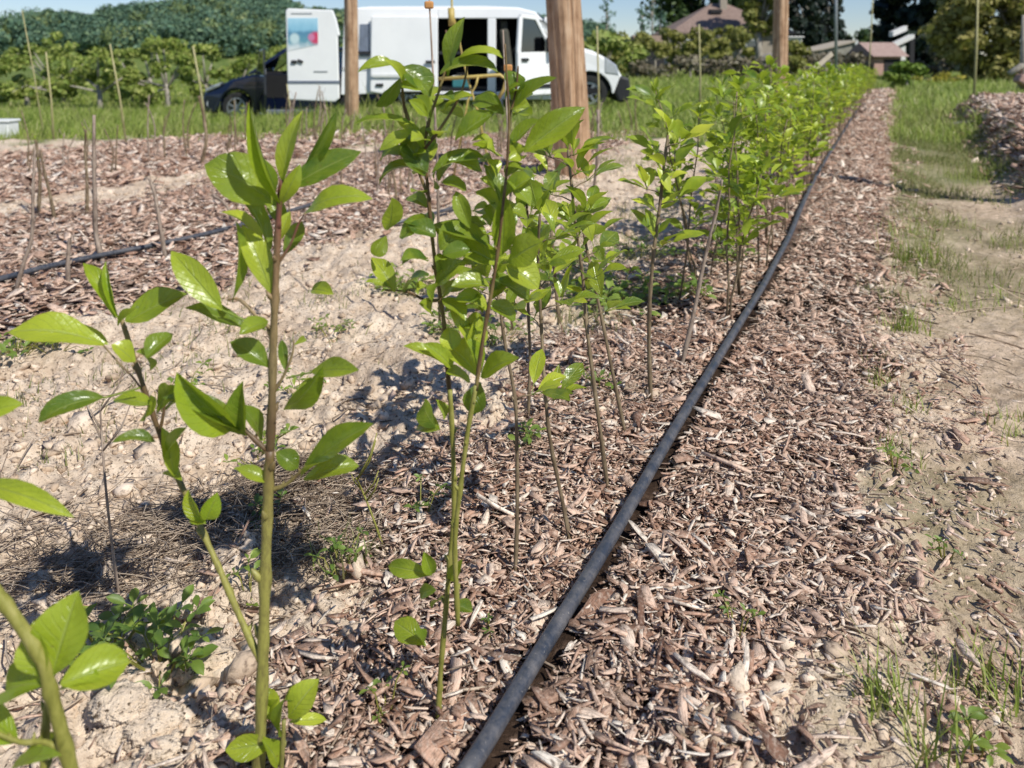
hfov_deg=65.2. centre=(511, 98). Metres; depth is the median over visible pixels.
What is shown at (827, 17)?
conifer
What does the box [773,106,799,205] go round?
sapling
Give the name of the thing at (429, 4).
tagged stick
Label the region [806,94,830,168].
sapling
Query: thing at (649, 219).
sapling
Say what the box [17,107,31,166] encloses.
bare whip
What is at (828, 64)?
sapling
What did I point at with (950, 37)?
broadleaf tree
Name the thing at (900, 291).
grass patch
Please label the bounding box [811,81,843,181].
sapling
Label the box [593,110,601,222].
bare whip
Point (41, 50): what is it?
orchard tree
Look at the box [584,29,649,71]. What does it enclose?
bush
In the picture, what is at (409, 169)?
bare whip
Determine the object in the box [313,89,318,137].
bare whip
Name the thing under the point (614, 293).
weed
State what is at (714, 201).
sapling
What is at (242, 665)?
soil crumbs
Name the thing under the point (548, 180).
sapling
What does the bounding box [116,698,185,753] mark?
clay clod
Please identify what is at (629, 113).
bare whip
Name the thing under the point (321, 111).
bare whip
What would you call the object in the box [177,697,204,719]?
clay clod
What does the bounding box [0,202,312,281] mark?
irrigation pipe
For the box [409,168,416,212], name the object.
bare whip
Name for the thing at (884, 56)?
barn
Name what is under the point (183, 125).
bare whip
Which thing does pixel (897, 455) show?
weed
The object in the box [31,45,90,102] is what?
orchard tree
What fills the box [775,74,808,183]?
sapling
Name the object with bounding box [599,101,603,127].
bare whip
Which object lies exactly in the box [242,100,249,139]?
bare whip
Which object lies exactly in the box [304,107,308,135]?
bare whip
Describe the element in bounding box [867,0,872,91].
cane stake
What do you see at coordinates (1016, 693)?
grass tuft
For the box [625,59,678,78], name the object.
shrub
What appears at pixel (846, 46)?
long shed
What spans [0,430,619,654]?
dead grass
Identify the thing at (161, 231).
bare whip
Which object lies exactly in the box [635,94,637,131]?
bare whip
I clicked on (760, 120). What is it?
sapling
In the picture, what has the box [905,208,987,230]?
grass tuft
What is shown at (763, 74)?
sapling
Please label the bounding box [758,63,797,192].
sapling
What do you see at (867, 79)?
sapling
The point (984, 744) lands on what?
weed
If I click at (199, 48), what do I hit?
orchard tree
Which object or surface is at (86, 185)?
bare whip
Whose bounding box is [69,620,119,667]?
weed
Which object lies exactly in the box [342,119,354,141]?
bare whip
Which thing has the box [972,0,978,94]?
cane stake
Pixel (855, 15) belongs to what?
sky
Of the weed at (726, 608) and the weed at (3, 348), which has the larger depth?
the weed at (3, 348)
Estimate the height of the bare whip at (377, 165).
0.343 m
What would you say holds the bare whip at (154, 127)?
on the ground at (992, 378)
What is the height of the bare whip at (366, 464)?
0.214 m
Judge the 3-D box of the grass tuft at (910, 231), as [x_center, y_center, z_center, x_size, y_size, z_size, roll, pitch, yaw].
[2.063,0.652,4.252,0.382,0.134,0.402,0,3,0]
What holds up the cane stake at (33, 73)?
on the ground at (992, 378)
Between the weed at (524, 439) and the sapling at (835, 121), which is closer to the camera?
the weed at (524, 439)
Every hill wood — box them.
[0,0,626,57]
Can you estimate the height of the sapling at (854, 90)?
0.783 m
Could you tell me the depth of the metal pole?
29.89 m
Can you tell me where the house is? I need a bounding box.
[653,0,803,69]
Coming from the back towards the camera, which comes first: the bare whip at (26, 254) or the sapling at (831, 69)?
the sapling at (831, 69)
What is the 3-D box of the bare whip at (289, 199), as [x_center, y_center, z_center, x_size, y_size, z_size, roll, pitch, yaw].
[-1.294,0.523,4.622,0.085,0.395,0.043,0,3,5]
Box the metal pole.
[834,0,837,77]
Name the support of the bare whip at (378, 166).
on the ground at (992, 378)
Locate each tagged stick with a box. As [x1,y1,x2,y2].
[424,0,441,329]
[502,30,513,329]
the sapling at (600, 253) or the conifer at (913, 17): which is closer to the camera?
the sapling at (600, 253)
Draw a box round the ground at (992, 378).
[0,40,1023,767]
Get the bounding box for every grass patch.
[0,373,60,403]
[15,434,103,475]
[190,315,242,338]
[297,287,365,309]
[354,268,425,294]
[554,299,636,340]
[579,227,670,259]
[600,149,686,171]
[607,196,697,222]
[854,277,931,307]
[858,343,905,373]
[883,137,981,153]
[914,156,1017,186]
[929,277,1023,317]
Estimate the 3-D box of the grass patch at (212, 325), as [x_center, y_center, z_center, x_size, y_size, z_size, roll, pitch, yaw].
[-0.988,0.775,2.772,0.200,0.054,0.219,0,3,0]
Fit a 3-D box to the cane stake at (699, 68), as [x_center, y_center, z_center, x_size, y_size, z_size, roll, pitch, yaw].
[2.462,-0.268,10.500,0.052,1.428,0.028,0,3,0]
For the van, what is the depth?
13.97 m
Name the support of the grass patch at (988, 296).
on the ground at (992, 378)
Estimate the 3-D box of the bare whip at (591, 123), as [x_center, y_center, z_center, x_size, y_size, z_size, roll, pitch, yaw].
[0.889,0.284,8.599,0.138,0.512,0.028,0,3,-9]
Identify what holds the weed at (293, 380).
on the ground at (992, 378)
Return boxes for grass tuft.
[304,516,397,578]
[835,631,927,727]
[839,611,1001,767]
[855,429,941,469]
[856,211,944,241]
[861,361,895,388]
[870,220,974,270]
[873,295,936,336]
[887,610,1023,720]
[891,385,933,414]
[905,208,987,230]
[921,291,985,315]
[945,604,1023,726]
[963,225,1023,251]
[974,400,1023,446]
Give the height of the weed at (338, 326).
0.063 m
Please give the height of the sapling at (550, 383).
0.591 m
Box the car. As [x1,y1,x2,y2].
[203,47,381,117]
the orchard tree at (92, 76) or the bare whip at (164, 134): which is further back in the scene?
the orchard tree at (92, 76)
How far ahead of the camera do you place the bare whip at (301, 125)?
8.82 m
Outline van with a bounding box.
[286,6,629,108]
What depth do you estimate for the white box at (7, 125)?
9.55 m
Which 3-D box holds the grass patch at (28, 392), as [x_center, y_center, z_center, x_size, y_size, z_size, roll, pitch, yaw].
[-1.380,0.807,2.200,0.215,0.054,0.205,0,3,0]
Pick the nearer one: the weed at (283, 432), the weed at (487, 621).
the weed at (487, 621)
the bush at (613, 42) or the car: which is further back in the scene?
the bush at (613, 42)
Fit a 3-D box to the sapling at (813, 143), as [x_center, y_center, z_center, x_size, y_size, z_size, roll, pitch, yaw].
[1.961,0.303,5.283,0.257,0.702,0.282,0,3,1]
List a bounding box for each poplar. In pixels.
[599,0,615,32]
[634,6,649,34]
[647,0,658,34]
[654,11,668,34]
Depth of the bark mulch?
1.62 m
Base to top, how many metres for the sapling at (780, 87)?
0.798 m
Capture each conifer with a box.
[772,0,827,47]
[802,0,852,43]
[868,0,981,73]
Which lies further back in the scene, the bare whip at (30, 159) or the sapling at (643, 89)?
the bare whip at (30, 159)
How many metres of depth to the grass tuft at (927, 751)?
1.06 m
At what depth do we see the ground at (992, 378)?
2.06 m
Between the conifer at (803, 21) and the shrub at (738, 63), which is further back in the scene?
the conifer at (803, 21)
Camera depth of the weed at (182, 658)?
1.19 m
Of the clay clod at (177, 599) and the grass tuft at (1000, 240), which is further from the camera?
the grass tuft at (1000, 240)
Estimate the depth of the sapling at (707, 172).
3.51 m
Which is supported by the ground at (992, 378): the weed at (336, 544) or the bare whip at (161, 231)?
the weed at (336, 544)
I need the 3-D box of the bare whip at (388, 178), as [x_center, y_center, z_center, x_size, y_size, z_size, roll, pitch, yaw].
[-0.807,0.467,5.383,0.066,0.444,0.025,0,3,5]
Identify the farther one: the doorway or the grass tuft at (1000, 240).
the doorway
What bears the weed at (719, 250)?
on the ground at (992, 378)
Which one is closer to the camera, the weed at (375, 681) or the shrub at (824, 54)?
the weed at (375, 681)
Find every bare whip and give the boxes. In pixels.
[14,143,42,289]
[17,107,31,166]
[27,146,34,171]
[31,135,42,214]
[34,149,55,221]
[59,129,64,164]
[64,134,76,163]
[65,226,73,281]
[81,122,91,159]
[81,126,91,213]
[81,365,130,592]
[84,115,104,261]
[104,128,116,171]
[113,125,120,170]
[143,174,166,257]
[145,94,152,156]
[146,103,155,147]
[160,108,170,156]
[182,99,185,148]
[185,134,190,156]
[187,103,195,150]
[197,96,207,162]
[210,185,234,220]
[228,113,231,142]
[228,124,232,147]
[230,119,236,208]
[231,100,238,144]
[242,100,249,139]
[282,90,289,126]
[287,170,289,211]
[288,90,296,124]
[289,91,295,120]
[300,110,303,139]
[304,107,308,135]
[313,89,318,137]
[316,82,321,126]
[319,90,327,124]
[319,94,322,133]
[336,117,346,184]
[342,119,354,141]
[350,89,354,130]
[351,433,383,544]
[356,109,367,180]
[372,121,379,175]
[374,142,379,179]
[374,145,383,191]
[383,106,388,189]
[385,157,402,199]
[388,154,395,196]
[389,155,395,187]
[398,155,401,194]
[402,111,409,188]
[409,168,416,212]
[450,116,456,150]
[483,123,488,171]
[495,116,505,159]
[497,108,503,152]
[499,108,504,150]
[500,127,506,149]
[590,103,600,137]
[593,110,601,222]
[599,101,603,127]
[625,100,632,130]
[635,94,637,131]
[680,179,725,363]
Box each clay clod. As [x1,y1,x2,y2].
[87,678,151,727]
[87,726,121,757]
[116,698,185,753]
[138,734,180,765]
[165,586,208,621]
[172,639,238,686]
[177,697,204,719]
[187,729,219,751]
[235,582,275,608]
[313,596,346,615]
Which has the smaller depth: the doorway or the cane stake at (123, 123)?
the cane stake at (123, 123)
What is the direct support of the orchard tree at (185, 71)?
on the ground at (992, 378)
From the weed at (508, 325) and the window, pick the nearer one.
the weed at (508, 325)
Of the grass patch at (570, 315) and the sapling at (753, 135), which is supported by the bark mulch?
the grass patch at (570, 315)
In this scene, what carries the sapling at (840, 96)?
on the ground at (992, 378)
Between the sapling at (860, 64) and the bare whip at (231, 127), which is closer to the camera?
the bare whip at (231, 127)
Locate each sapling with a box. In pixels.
[0,396,128,767]
[8,102,373,767]
[355,17,584,719]
[457,244,569,570]
[484,179,603,544]
[487,166,572,417]
[517,147,582,324]
[531,120,644,487]
[561,201,627,436]
[618,106,713,401]
[626,77,722,288]
[663,100,736,303]
[693,74,773,235]
[693,141,733,262]
[697,86,772,297]
[699,75,805,318]
[707,128,753,276]
[712,99,762,235]
[721,64,771,213]
[731,144,775,279]
[736,88,815,267]
[738,67,798,239]
[739,55,795,209]
[749,94,791,250]
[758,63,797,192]
[761,68,799,197]
[769,81,805,212]
[770,92,814,231]
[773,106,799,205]
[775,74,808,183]
[777,86,809,217]
[787,69,811,171]
[788,82,824,180]
[790,74,827,169]
[792,94,830,188]
[793,89,818,180]
[794,71,830,197]
[798,71,832,140]
[802,62,825,112]
[802,79,836,157]
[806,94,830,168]
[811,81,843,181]
[815,62,839,138]
[817,65,846,155]
[817,74,843,159]
[817,81,840,172]
[827,72,854,147]
[829,63,853,117]
[830,67,857,133]
[830,100,845,131]
[833,73,854,136]
[833,74,853,143]
[842,95,853,132]
[845,65,860,121]
[847,68,859,124]
[848,68,858,122]
[851,63,867,100]
[852,74,866,115]
[853,66,866,109]
[854,75,864,118]
[862,67,871,97]
[866,78,873,92]
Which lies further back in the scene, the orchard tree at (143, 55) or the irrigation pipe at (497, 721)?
the orchard tree at (143, 55)
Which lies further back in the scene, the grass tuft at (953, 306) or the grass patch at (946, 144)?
the grass patch at (946, 144)
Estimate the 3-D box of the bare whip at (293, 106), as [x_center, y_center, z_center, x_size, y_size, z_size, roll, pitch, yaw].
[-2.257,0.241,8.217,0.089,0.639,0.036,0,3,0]
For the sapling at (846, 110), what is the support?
on the ground at (992, 378)
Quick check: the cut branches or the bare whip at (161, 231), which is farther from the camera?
the cut branches
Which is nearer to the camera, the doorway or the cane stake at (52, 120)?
the cane stake at (52, 120)
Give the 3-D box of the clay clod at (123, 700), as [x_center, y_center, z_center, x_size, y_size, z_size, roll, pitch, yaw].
[-0.541,0.832,1.103,0.086,0.038,0.072,0,3,0]
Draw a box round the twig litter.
[0,181,1023,767]
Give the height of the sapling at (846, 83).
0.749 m
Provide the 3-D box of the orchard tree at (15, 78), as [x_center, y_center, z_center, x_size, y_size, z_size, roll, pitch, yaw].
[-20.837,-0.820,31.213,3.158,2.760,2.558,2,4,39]
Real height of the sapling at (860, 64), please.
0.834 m
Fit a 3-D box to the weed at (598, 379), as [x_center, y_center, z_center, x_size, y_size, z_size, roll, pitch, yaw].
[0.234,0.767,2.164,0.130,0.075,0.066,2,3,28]
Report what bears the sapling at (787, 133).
on the ground at (992, 378)
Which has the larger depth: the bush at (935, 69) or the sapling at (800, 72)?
the bush at (935, 69)
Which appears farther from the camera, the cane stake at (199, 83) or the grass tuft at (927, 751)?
the cane stake at (199, 83)
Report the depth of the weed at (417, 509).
1.59 m
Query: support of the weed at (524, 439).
on the ground at (992, 378)
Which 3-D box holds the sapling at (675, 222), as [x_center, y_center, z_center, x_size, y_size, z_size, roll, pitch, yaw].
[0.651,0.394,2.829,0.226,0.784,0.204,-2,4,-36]
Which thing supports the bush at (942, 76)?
on the ground at (992, 378)
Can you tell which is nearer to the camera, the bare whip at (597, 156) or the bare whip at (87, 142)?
the bare whip at (597, 156)
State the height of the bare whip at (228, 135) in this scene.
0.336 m
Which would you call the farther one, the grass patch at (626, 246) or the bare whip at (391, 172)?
the bare whip at (391, 172)
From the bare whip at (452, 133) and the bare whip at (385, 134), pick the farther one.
the bare whip at (452, 133)
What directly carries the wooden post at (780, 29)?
on the ground at (992, 378)
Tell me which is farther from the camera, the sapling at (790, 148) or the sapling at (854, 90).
the sapling at (854, 90)
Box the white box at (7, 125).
[0,119,20,138]
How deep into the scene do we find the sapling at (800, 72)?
6.02 m
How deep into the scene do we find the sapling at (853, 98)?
10.95 m
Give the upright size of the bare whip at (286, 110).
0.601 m
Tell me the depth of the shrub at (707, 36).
37.60 m
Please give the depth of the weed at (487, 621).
1.25 m
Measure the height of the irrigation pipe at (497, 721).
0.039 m
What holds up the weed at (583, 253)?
on the ground at (992, 378)
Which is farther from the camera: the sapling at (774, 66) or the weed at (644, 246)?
the sapling at (774, 66)
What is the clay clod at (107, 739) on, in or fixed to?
on the ground at (992, 378)
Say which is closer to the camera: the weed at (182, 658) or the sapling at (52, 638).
the sapling at (52, 638)
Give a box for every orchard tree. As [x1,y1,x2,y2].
[0,53,66,105]
[0,60,26,85]
[2,31,100,79]
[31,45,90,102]
[54,46,139,108]
[107,43,196,89]
[108,47,161,101]
[122,34,203,107]
[170,42,236,96]
[208,53,258,83]
[251,43,286,70]
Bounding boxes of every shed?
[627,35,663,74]
[760,40,857,72]
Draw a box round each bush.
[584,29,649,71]
[881,60,929,88]
[910,71,966,82]
[914,46,954,76]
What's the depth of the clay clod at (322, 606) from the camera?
1.33 m
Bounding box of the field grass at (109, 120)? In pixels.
[0,69,1023,144]
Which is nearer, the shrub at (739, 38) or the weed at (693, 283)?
the weed at (693, 283)
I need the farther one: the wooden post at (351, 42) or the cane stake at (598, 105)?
the wooden post at (351, 42)
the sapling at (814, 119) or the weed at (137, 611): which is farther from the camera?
the sapling at (814, 119)
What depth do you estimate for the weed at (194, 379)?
2.25 m
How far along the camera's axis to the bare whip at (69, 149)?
6.70 m
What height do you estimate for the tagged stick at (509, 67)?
1.070 m
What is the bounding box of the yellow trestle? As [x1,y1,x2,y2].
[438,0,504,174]
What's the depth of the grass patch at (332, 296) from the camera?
3.03 m
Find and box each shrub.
[602,30,651,73]
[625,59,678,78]
[629,35,678,75]
[659,27,701,73]
[665,26,723,69]
[672,54,724,77]
[689,24,734,74]
[704,54,750,76]
[714,26,755,70]
[748,56,796,75]
[788,40,811,75]
[788,52,826,74]
[812,50,861,68]
[838,51,874,73]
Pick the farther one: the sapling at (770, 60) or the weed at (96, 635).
the sapling at (770, 60)
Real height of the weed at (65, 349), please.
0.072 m
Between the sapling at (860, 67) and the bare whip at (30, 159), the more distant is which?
the sapling at (860, 67)
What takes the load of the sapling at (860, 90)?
on the ground at (992, 378)
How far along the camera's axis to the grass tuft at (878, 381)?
2.26 m
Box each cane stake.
[22,10,43,137]
[45,52,54,138]
[109,44,126,143]
[192,46,206,121]
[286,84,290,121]
[596,26,599,109]
[698,24,700,122]
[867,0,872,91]
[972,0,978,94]
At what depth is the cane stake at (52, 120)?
8.98 m
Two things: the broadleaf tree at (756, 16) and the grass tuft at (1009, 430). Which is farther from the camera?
the broadleaf tree at (756, 16)
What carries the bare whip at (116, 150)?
on the bark mulch
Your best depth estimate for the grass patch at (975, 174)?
6.24 m
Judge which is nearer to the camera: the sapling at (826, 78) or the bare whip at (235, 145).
the bare whip at (235, 145)
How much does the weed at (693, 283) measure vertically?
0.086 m
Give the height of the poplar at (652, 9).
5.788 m
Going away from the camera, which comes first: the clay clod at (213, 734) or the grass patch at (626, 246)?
the clay clod at (213, 734)
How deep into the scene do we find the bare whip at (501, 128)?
8.02 m
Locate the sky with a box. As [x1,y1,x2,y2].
[0,0,1020,55]
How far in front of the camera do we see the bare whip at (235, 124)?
8.45 m
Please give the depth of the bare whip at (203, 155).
7.01 m
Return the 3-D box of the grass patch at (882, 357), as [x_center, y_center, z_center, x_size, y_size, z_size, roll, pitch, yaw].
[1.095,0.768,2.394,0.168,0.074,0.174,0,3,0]
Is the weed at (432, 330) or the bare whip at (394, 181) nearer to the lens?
the weed at (432, 330)
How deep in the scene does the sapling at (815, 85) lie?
7.38 m
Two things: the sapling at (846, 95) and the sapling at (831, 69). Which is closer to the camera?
the sapling at (831, 69)
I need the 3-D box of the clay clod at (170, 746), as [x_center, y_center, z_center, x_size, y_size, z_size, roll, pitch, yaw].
[-0.451,0.837,1.029,0.053,0.023,0.042,0,3,0]
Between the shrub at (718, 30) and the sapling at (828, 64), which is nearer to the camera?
the sapling at (828, 64)
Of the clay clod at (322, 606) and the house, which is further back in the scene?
the house
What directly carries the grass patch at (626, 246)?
on the ground at (992, 378)
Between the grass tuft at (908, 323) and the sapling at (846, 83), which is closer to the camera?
the grass tuft at (908, 323)
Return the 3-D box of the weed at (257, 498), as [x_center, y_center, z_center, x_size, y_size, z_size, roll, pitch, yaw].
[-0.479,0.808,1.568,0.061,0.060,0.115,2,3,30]
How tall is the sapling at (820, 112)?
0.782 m
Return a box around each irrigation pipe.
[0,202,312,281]
[396,206,452,224]
[457,103,862,767]
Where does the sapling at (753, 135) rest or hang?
on the ground at (992, 378)
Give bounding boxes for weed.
[0,330,48,358]
[10,341,93,352]
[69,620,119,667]
[79,584,223,698]
[84,587,165,649]
[167,359,211,384]
[222,423,298,469]
[226,548,260,605]
[244,488,286,529]
[264,367,325,393]
[303,527,371,581]
[307,314,355,335]
[356,262,434,294]
[358,661,410,722]
[403,474,450,512]
[419,307,497,333]
[481,613,493,637]
[483,318,534,345]
[507,418,545,446]
[540,262,618,293]
[554,244,597,264]
[559,266,677,316]
[583,365,621,388]
[603,235,685,260]
[663,272,716,298]
[692,241,759,261]
[713,590,765,637]
[876,444,919,473]
[924,534,964,560]
[948,704,1014,767]
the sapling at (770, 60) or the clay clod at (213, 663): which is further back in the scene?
the sapling at (770, 60)
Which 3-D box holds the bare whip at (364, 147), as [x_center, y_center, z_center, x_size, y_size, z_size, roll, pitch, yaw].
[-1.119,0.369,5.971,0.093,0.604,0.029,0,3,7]
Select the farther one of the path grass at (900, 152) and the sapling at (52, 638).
the path grass at (900, 152)
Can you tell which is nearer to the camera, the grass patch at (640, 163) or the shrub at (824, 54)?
the grass patch at (640, 163)
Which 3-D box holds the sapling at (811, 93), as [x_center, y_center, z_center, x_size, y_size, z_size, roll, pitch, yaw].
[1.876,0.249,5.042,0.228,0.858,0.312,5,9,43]
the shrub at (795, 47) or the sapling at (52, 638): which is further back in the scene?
the shrub at (795, 47)
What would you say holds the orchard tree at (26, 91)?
on the ground at (992, 378)
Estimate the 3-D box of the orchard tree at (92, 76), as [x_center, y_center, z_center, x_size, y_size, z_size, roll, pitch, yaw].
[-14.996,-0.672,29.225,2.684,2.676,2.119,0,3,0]
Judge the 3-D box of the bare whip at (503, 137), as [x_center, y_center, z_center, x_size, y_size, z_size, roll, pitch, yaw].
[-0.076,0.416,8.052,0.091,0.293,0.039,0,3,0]
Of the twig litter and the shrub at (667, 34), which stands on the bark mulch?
the twig litter
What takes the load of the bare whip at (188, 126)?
on the bark mulch
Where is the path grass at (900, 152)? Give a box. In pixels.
[878,95,1023,287]
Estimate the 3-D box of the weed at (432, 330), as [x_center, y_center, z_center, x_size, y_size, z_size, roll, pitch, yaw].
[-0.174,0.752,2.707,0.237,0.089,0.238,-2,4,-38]
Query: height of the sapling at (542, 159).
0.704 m
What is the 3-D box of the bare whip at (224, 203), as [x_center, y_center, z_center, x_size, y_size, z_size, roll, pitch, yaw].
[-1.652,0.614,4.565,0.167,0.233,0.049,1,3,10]
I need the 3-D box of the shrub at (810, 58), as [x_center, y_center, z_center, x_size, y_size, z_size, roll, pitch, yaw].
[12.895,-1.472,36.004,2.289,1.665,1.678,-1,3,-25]
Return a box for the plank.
[794,52,833,84]
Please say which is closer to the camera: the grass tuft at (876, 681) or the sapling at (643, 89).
the grass tuft at (876, 681)
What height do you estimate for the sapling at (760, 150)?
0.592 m
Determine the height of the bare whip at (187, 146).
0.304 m
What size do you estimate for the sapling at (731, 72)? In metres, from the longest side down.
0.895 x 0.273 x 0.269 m
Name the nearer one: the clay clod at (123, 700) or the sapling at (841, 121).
the clay clod at (123, 700)
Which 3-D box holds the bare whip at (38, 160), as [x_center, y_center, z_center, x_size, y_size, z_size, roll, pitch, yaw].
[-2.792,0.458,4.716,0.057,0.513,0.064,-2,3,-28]
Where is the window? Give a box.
[745,39,755,56]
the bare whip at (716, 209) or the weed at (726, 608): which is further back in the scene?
the bare whip at (716, 209)
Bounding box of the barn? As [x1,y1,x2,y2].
[848,42,907,75]
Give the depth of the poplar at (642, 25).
51.72 m
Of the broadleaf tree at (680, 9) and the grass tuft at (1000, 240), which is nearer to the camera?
the grass tuft at (1000, 240)
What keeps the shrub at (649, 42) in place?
on the ground at (992, 378)
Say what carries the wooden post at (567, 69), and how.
on the ground at (992, 378)
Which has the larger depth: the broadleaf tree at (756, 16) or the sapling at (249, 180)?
the broadleaf tree at (756, 16)
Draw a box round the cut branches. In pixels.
[1007,15,1023,91]
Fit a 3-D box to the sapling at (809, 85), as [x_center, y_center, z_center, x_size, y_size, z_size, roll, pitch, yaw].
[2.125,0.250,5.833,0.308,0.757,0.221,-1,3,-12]
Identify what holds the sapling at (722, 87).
on the ground at (992, 378)
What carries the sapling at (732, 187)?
on the ground at (992, 378)
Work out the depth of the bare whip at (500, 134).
7.69 m
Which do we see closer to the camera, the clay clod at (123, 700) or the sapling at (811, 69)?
the clay clod at (123, 700)
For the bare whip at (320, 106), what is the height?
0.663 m
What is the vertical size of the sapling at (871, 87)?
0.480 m
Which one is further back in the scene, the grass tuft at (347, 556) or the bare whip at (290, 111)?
the bare whip at (290, 111)
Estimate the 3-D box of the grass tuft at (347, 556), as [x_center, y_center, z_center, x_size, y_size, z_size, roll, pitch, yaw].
[-0.304,0.798,1.459,0.140,0.076,0.136,2,4,35]
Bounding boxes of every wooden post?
[344,0,358,118]
[546,0,592,178]
[772,0,788,115]
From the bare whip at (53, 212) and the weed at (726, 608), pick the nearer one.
the weed at (726, 608)
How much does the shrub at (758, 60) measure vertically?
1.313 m
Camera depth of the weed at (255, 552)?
1.36 m
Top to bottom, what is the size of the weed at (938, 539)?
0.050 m
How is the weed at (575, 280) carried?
on the ground at (992, 378)
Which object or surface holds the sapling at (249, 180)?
on the ground at (992, 378)
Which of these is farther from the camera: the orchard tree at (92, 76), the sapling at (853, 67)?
the orchard tree at (92, 76)
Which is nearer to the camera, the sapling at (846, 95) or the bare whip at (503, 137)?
the bare whip at (503, 137)
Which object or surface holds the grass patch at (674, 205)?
on the ground at (992, 378)
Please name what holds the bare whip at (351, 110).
on the ground at (992, 378)
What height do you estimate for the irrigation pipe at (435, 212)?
0.028 m
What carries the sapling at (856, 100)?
on the ground at (992, 378)
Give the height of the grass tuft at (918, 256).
0.192 m
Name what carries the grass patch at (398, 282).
on the ground at (992, 378)
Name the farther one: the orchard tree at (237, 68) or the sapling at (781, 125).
the orchard tree at (237, 68)
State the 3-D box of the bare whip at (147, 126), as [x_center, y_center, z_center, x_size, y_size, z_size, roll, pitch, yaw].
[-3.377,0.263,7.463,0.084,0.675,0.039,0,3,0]
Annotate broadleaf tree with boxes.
[640,0,770,29]
[737,0,772,58]
[843,27,873,44]
[917,0,1023,81]
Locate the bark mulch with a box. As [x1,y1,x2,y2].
[0,87,1023,767]
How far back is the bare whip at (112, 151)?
6.37 m
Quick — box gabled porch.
[889,26,914,62]
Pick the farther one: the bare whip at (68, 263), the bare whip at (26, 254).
the bare whip at (68, 263)
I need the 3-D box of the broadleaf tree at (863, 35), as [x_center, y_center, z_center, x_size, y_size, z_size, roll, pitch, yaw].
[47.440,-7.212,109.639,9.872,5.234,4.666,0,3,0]
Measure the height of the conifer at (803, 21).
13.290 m
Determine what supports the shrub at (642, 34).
on the ground at (992, 378)
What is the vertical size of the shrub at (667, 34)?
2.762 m
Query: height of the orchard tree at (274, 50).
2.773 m
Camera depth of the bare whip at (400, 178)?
5.47 m
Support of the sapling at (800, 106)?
on the ground at (992, 378)
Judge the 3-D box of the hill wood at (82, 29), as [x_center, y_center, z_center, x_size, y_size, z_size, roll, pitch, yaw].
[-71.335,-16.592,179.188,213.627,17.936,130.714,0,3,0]
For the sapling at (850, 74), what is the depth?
9.17 m
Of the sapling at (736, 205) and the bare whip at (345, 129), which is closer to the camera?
the sapling at (736, 205)
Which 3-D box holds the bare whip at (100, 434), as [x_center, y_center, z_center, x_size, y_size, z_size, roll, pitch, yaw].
[-0.707,0.672,1.407,0.089,0.408,0.053,2,4,39]
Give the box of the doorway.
[884,59,899,74]
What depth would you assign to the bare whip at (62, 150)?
6.63 m
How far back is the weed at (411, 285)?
3.25 m
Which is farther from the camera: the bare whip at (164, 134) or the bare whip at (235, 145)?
the bare whip at (164, 134)
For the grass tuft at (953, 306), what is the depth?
3.04 m
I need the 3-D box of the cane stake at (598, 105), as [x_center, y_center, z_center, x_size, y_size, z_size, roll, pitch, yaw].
[0.872,-0.084,8.134,0.039,1.312,0.023,0,3,0]
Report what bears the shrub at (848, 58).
on the ground at (992, 378)
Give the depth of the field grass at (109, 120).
13.10 m
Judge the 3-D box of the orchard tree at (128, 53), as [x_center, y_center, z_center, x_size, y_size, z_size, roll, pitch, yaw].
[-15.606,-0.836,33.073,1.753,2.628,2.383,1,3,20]
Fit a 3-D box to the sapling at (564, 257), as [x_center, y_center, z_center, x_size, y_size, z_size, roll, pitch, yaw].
[0.050,0.486,1.478,0.188,0.695,0.190,3,4,45]
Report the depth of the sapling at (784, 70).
4.84 m
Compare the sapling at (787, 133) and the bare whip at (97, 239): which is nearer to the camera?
the sapling at (787, 133)
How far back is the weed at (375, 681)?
1.10 m
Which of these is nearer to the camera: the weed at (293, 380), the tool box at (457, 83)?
the weed at (293, 380)
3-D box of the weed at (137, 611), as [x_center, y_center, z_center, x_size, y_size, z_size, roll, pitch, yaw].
[-0.616,0.821,1.242,0.179,0.077,0.142,-2,4,-32]
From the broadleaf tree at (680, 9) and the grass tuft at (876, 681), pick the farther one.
the broadleaf tree at (680, 9)
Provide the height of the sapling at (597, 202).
0.788 m
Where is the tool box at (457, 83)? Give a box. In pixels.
[452,73,469,86]
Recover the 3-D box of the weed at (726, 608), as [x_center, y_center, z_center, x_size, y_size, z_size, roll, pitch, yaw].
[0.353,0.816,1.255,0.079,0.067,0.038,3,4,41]
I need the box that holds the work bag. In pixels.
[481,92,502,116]
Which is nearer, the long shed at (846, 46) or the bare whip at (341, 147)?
the bare whip at (341, 147)
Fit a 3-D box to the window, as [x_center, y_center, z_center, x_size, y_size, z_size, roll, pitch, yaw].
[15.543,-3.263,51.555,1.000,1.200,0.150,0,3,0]
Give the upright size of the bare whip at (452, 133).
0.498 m
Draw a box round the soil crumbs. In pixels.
[0,145,1023,767]
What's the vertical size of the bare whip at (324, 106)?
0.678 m

